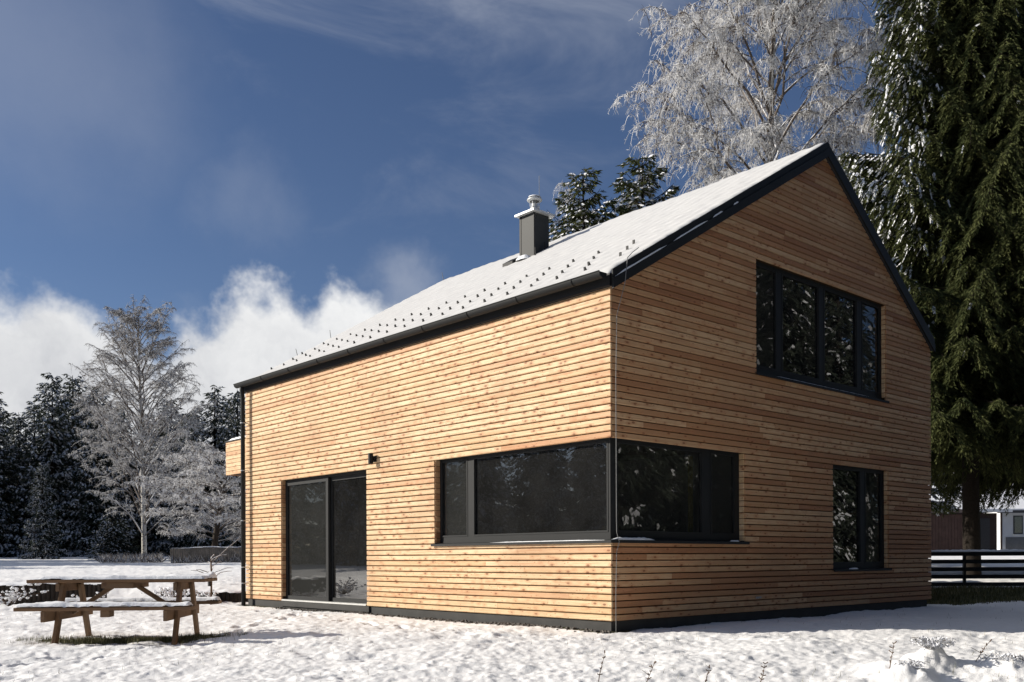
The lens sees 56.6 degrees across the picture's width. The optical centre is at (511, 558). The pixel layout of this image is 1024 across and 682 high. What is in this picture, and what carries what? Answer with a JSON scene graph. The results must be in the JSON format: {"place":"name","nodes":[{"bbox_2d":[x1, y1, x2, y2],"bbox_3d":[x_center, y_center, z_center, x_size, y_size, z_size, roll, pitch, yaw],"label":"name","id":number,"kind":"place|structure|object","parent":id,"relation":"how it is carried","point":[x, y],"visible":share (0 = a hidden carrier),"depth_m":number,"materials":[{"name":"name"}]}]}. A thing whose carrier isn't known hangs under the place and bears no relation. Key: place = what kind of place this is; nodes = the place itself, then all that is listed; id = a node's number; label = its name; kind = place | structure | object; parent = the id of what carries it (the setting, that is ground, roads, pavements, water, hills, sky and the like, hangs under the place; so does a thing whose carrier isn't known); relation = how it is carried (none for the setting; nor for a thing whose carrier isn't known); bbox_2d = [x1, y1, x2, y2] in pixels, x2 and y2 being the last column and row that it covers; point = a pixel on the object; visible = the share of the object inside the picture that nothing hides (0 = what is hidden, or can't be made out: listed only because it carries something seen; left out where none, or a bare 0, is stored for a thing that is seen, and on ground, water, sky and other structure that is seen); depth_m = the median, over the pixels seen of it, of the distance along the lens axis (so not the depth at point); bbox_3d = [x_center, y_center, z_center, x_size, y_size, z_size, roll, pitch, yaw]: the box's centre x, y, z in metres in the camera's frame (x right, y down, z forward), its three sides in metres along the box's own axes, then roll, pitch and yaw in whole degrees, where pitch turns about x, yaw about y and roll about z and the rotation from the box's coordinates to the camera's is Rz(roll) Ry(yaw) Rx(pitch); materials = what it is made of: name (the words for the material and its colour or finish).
{"place":"outdoors","nodes":[
{"label":"outdoors","id":0,"kind":"place"},
{"bbox_2d":[8,629,247,645],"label":"grass","id":1,"kind":"structure","parent":0,"point":[105,640],"depth_m":11.09,"materials":[{"name":"green plant"}]},
{"bbox_2d":[0,0,909,460],"label":"sky","id":2,"kind":"structure","parent":0,"point":[284,174],"materials":[{"name":"blue"}]},
{"bbox_2d":[0,554,1023,681],"bbox_3d":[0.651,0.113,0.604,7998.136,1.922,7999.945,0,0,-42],"label":"ground","id":3,"kind":"structure","parent":0,"point":[401,649],"depth_m":10.12,"materials":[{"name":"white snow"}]},
{"bbox_2d":[0,458,21,556],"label":"conifer tree","id":4,"kind":"object","parent":3,"relation":"on","point":[5,545],"visible":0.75,"depth_m":60.84,"materials":[{"name":"green plant"}]},
{"bbox_2d":[0,406,25,520],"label":"conifer tree","id":5,"kind":"object","parent":3,"relation":"on","point":[4,423],"visible":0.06,"depth_m":71.94,"materials":[{"name":"green plant"}]},
{"bbox_2d":[0,392,30,556],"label":"conifer tree","id":6,"kind":"object","parent":3,"relation":"on","point":[6,492],"visible":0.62,"depth_m":61.88,"materials":[{"name":"green plant"}]},
{"bbox_2d":[0,412,39,555],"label":"conifer tree","id":7,"kind":"object","parent":3,"relation":"on","point":[22,423],"visible":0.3,"depth_m":63.69,"materials":[{"name":"green plant"}]},
{"bbox_2d":[0,583,48,605],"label":"snowy plant","id":8,"kind":"object","parent":3,"relation":"on","point":[12,598],"visible":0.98,"depth_m":18.78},
{"bbox_2d":[15,401,44,468],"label":"conifer tree","id":9,"kind":"object","parent":3,"relation":"on","point":[28,411],"visible":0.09,"depth_m":73.72,"materials":[{"name":"green wood"}]},
{"bbox_2d":[17,462,66,558],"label":"conifer tree","id":10,"kind":"object","parent":3,"relation":"on","point":[41,546],"visible":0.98,"depth_m":53.76,"materials":[{"name":"green plant"}]},
{"bbox_2d":[0,372,105,556],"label":"conifer tree","id":11,"kind":"object","parent":3,"relation":"on","point":[54,461],"visible":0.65,"depth_m":62.41,"materials":[{"name":"green plant"}]},
{"bbox_2d":[0,582,106,603],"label":"shrub","id":12,"kind":"object","parent":3,"relation":"on","point":[52,594],"visible":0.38,"depth_m":19.88,"materials":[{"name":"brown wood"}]},
{"bbox_2d":[28,408,78,514],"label":"conifer tree","id":13,"kind":"object","parent":3,"relation":"on","point":[49,430],"depth_m":71.63,"materials":[{"name":"green plant"}]},
{"bbox_2d":[31,373,129,553],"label":"conifer tree","id":14,"kind":"object","parent":3,"relation":"on","point":[71,384],"visible":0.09,"depth_m":65.65,"materials":[{"name":"green plant"}]},
{"bbox_2d":[58,394,111,515],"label":"conifer tree","id":15,"kind":"object","parent":3,"relation":"on","point":[82,429],"visible":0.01,"depth_m":71.71,"materials":[{"name":"plant"}]},
{"bbox_2d":[52,385,138,556],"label":"conifer tree","id":16,"kind":"object","parent":3,"relation":"on","point":[91,510],"visible":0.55,"depth_m":62.38,"materials":[{"name":"green plant"}]},
{"bbox_2d":[84,518,139,560],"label":"evergreen bush","id":17,"kind":"object","parent":3,"relation":"on","point":[118,538],"visible":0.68,"depth_m":49.67,"materials":[{"name":"green plant"}]},
{"bbox_2d":[13,572,221,644],"bbox_3d":[-4.634,0.619,11.404,2.000,0.901,1.620,0,0,-6],"label":"picnic table","id":18,"kind":"object","parent":3,"relation":"on","point":[175,610],"visible":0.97,"depth_m":11.06,"materials":[{"name":"brown wood"}]},
{"bbox_2d":[101,406,140,542],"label":"conifer tree","id":19,"kind":"object","parent":3,"relation":"on","point":[124,449],"visible":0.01,"depth_m":74.74,"materials":[{"name":"plant"}]},
{"bbox_2d":[106,407,152,554],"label":"conifer tree","id":20,"kind":"object","parent":3,"relation":"on","point":[134,507],"visible":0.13,"depth_m":67.58,"materials":[{"name":"plant"}]},
{"bbox_2d":[59,294,223,552],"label":"birch tree","id":21,"kind":"object","parent":3,"relation":"on","point":[140,417],"visible":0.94,"depth_m":51.44,"materials":[{"name":"white plant"}]},
{"bbox_2d":[133,413,154,540],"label":"conifer tree","id":22,"kind":"object","parent":3,"relation":"on","point":[144,440],"visible":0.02,"depth_m":75.78,"materials":[{"name":"plant"}]},
{"bbox_2d":[131,427,180,552],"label":"conifer tree","id":23,"kind":"object","parent":3,"relation":"on","point":[153,530],"depth_m":69.61,"materials":[{"name":"plant"}]},
{"bbox_2d":[127,398,197,554],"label":"conifer tree","id":24,"kind":"object","parent":3,"relation":"on","point":[155,544],"visible":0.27,"depth_m":64.97,"materials":[{"name":"plant"}]},
{"bbox_2d":[141,587,189,600],"bbox_3d":[-7.166,0.691,20.297,1.141,0.513,1.030,0,0,-42],"label":"snowy plant","id":25,"kind":"object","parent":3,"relation":"on","point":[166,593],"visible":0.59,"depth_m":20.04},
{"bbox_2d":[94,551,246,562],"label":"undergrowth","id":26,"kind":"object","parent":3,"relation":"on","point":[140,558],"visible":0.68,"depth_m":43.63,"materials":[{"name":"plant"}]},
{"bbox_2d":[161,587,183,597],"bbox_3d":[-7.360,0.870,20.592,0.507,0.509,0.231,0,0,-1],"label":"plant","id":27,"kind":"object","parent":3,"relation":"on","point":[171,588],"visible":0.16,"depth_m":20.56,"materials":[{"name":"white plant"}]},
{"bbox_2d":[120,440,248,545],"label":"fruit tree","id":28,"kind":"object","parent":3,"relation":"on","point":[222,498],"visible":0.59,"depth_m":44.72,"materials":[{"name":"white plant"}]},
{"bbox_2d":[174,410,203,474],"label":"conifer tree","id":29,"kind":"object","parent":3,"relation":"on","point":[187,428],"visible":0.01,"depth_m":75.87,"materials":[{"name":"green wood"}]},
{"bbox_2d":[161,409,225,553],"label":"conifer tree","id":30,"kind":"object","parent":3,"relation":"on","point":[185,539],"visible":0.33,"depth_m":63.48,"materials":[{"name":"plant"}]},
{"bbox_2d":[188,589,218,596],"bbox_3d":[-6.501,0.802,19.974,0.586,0.311,0.689,0,0,-22],"label":"snowy plant","id":31,"kind":"object","parent":3,"relation":"on","point":[204,593],"visible":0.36,"depth_m":20.04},
{"bbox_2d":[168,385,239,555],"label":"conifer tree","id":32,"kind":"object","parent":3,"relation":"on","point":[214,432],"visible":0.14,"depth_m":65.72,"materials":[{"name":"plant"}]},
{"bbox_2d":[171,546,248,562],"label":"hedge","id":33,"kind":"object","parent":3,"relation":"on","point":[200,552],"visible":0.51,"depth_m":43.69,"materials":[{"name":"green plant"}]},
{"bbox_2d":[191,537,240,604],"bbox_3d":[-6.033,0.293,19.598,0.927,1.524,0.635,0,0,13],"label":"sapling","id":34,"kind":"object","parent":3,"relation":"on","point":[211,569],"visible":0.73,"depth_m":19.59,"materials":[{"name":"grey plant"}]},
{"bbox_2d":[185,588,248,602],"bbox_3d":[-6.313,0.917,20.397,1.483,0.547,0.238,0,0,8],"label":"palisade","id":35,"kind":"object","parent":3,"relation":"on","point":[229,595],"visible":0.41,"depth_m":20.32,"materials":[{"name":"brown wood"}]},
{"bbox_2d":[197,391,248,549],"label":"conifer tree","id":36,"kind":"object","parent":3,"relation":"on","point":[229,433],"visible":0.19,"depth_m":63.54,"materials":[{"name":"green plant"}]},
{"bbox_2d":[210,401,240,491],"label":"conifer tree","id":37,"kind":"object","parent":3,"relation":"on","point":[228,410],"visible":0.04,"depth_m":74.85,"materials":[{"name":"green wood"}]},
{"bbox_2d":[272,607,610,633],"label":"gravel","id":38,"kind":"structure","parent":3,"relation":"on","point":[500,623],"depth_m":13.71,"materials":[{"name":"stone"}]},
{"bbox_2d":[225,116,935,631],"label":"timber house","id":39,"kind":"structure","parent":3,"relation":"on","point":[709,404],"depth_m":14.31,"materials":[{"name":"wood"}]},
{"bbox_2d":[285,469,368,602],"bbox_3d":[-3.294,-0.364,17.048,0.110,2.289,2.934,0,0,-42],"label":"sliding door","id":40,"kind":"structure","parent":39,"relation":"in","point":[326,537],"depth_m":16.98,"materials":[{"name":"black glass"}]},
{"bbox_2d":[440,437,613,542],"bbox_3d":[0.090,-0.872,13.232,0.076,1.301,3.502,0,0,-42],"label":"window","id":41,"kind":"structure","parent":39,"relation":"in","point":[565,491],"depth_m":13.03,"materials":[{"name":"black glass"}]},
{"bbox_2d":[614,438,738,540],"bbox_3d":[2.262,-0.881,12.866,2.675,1.301,0.076,0,0,-42],"label":"window","id":42,"kind":"structure","parent":39,"relation":"in","point":[665,491],"depth_m":12.80,"materials":[{"name":"black glass"}]},
{"bbox_2d":[754,261,881,398],"bbox_3d":[4.947,-3.560,15.243,3.885,1.657,0.076,0,0,-42],"label":"window","id":43,"kind":"structure","parent":39,"relation":"in","point":[808,331],"depth_m":15.15,"materials":[{"name":"black glass"}]},
{"bbox_2d":[831,464,883,568],"bbox_3d":[5.778,-0.673,15.974,1.827,1.719,0.076,0,0,-42],"label":"window","id":44,"kind":"structure","parent":39,"relation":"in","point":[858,493],"depth_m":16.01,"materials":[{"name":"black glass"}]},
{"bbox_2d":[547,167,627,241],"bbox_3d":[2.043,-5.710,30.093,6.391,13.213,6.150,0,0,25],"label":"spruce tree","id":45,"kind":"object","parent":3,"relation":"on","point":[575,224],"visible":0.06,"depth_m":29.71,"materials":[{"name":"green plant"}]},
{"bbox_2d":[597,650,605,681],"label":"dry stalk","id":46,"kind":"object","parent":3,"relation":"on","point":[599,674],"visible":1,"depth_m":7.60,"materials":[{"name":"brown plant"}]},
{"bbox_2d":[552,168,662,229],"bbox_3d":[3.727,-6.676,34.305,7.346,14.811,6.778,0,0,-43],"label":"spruce tree","id":47,"kind":"object","parent":3,"relation":"on","point":[639,177],"visible":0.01,"depth_m":32.27,"materials":[{"name":"green plant"}]},
{"bbox_2d":[609,154,680,215],"bbox_3d":[4.297,-6.132,30.736,6.604,14.186,6.862,0,0,1],"label":"spruce tree","id":48,"kind":"object","parent":3,"relation":"on","point":[633,188],"visible":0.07,"depth_m":30.69,"materials":[{"name":"green plant"}]},
{"bbox_2d":[642,661,656,681],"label":"dry stalk","id":49,"kind":"object","parent":3,"relation":"on","point":[648,678],"visible":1,"depth_m":7.59,"materials":[{"name":"brown plant"}]},
{"bbox_2d":[608,0,900,207],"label":"birch tree","id":50,"kind":"object","parent":3,"relation":"on","point":[773,131],"visible":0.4,"depth_m":31.98,"materials":[{"name":"white plant"}]},
{"bbox_2d":[759,662,767,681],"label":"dry stalk","id":51,"kind":"object","parent":3,"relation":"on","point":[763,671],"visible":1,"depth_m":7.60,"materials":[{"name":"brown plant"}]},
{"bbox_2d":[889,641,896,668],"bbox_3d":[3.202,0.827,7.999,0.075,0.266,0.055,0,0,23],"label":"dry stalk","id":52,"kind":"object","parent":3,"relation":"on","point":[892,652],"visible":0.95,"depth_m":8.00,"materials":[{"name":"brown plant"}]},
{"bbox_2d":[893,658,928,668],"bbox_3d":[3.258,0.865,7.761,0.287,0.114,0.264,0,0,13],"label":"tussock","id":53,"kind":"object","parent":3,"relation":"on","point":[916,664],"visible":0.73,"depth_m":7.70,"materials":[{"name":"white plant"}]},
{"bbox_2d":[891,230,961,516],"bbox_3d":[15.080,-6.257,38.117,6.727,13.908,6.474,0,0,-24],"label":"spruce tree","id":54,"kind":"object","parent":3,"relation":"on","point":[934,508],"visible":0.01,"depth_m":36.55,"materials":[{"name":"green plant"}]},
{"bbox_2d":[838,0,1023,574],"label":"spruce tree","id":55,"kind":"object","parent":3,"relation":"on","point":[949,187],"visible":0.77,"depth_m":24.88,"materials":[{"name":"green plant"}]},
{"bbox_2d":[909,635,957,649],"bbox_3d":[3.564,0.712,8.047,0.395,0.131,0.387,0,0,13],"label":"tussock","id":56,"kind":"object","parent":3,"relation":"on","point":[936,643],"visible":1,"depth_m":7.98,"materials":[{"name":"white plant"}]},
{"bbox_2d":[928,508,962,549],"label":"shed","id":57,"kind":"structure","parent":3,"relation":"on","point":[946,532],"depth_m":53.98,"materials":[{"name":"brown wood"}]},
{"bbox_2d":[929,486,1012,549],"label":"garage","id":58,"kind":"structure","parent":3,"relation":"on","point":[988,526],"depth_m":58.47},
{"bbox_2d":[980,518,989,549],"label":"garage door","id":59,"kind":"structure","parent":58,"relation":"in","point":[984,522],"depth_m":58.46,"materials":[{"name":"grey metal"}]},
{"bbox_2d":[928,549,1023,586],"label":"rail fence","id":60,"kind":"object","parent":3,"relation":"on","point":[984,552],"visible":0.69,"depth_m":21.23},
{"bbox_2d":[935,464,1023,515],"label":"spruce tree","id":61,"kind":"object","parent":3,"relation":"on","point":[1014,491],"visible":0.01,"depth_m":28.99,"materials":[{"name":"green plant"}]},
{"bbox_2d":[971,639,991,660],"bbox_3d":[4.000,0.796,8.099,0.174,0.217,0.040,0,0,4],"label":"dry stalk","id":62,"kind":"object","parent":3,"relation":"on","point":[980,652],"visible":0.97,"depth_m":8.10,"materials":[{"name":"brown plant"}]},
{"bbox_2d":[977,651,1023,663],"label":"tussock","id":63,"kind":"object","parent":3,"relation":"on","point":[1005,657],"visible":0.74,"depth_m":7.96,"materials":[{"name":"white plant"}]},
{"bbox_2d":[982,491,1023,549],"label":"neighbour house","id":64,"kind":"structure","parent":3,"relation":"on","point":[1010,530],"depth_m":62.00,"materials":[{"name":"paint"}]},
{"bbox_2d":[1013,516,1023,534],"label":"window","id":65,"kind":"structure","parent":64,"relation":"in","point":[1017,520],"depth_m":61.97,"materials":[{"name":"grey glass"}]},
{"bbox_2d":[925,584,1023,604],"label":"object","id":66,"kind":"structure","parent":0,"point":[1006,591],"depth_m":19.47,"materials":[{"name":"plant"}]}
]}

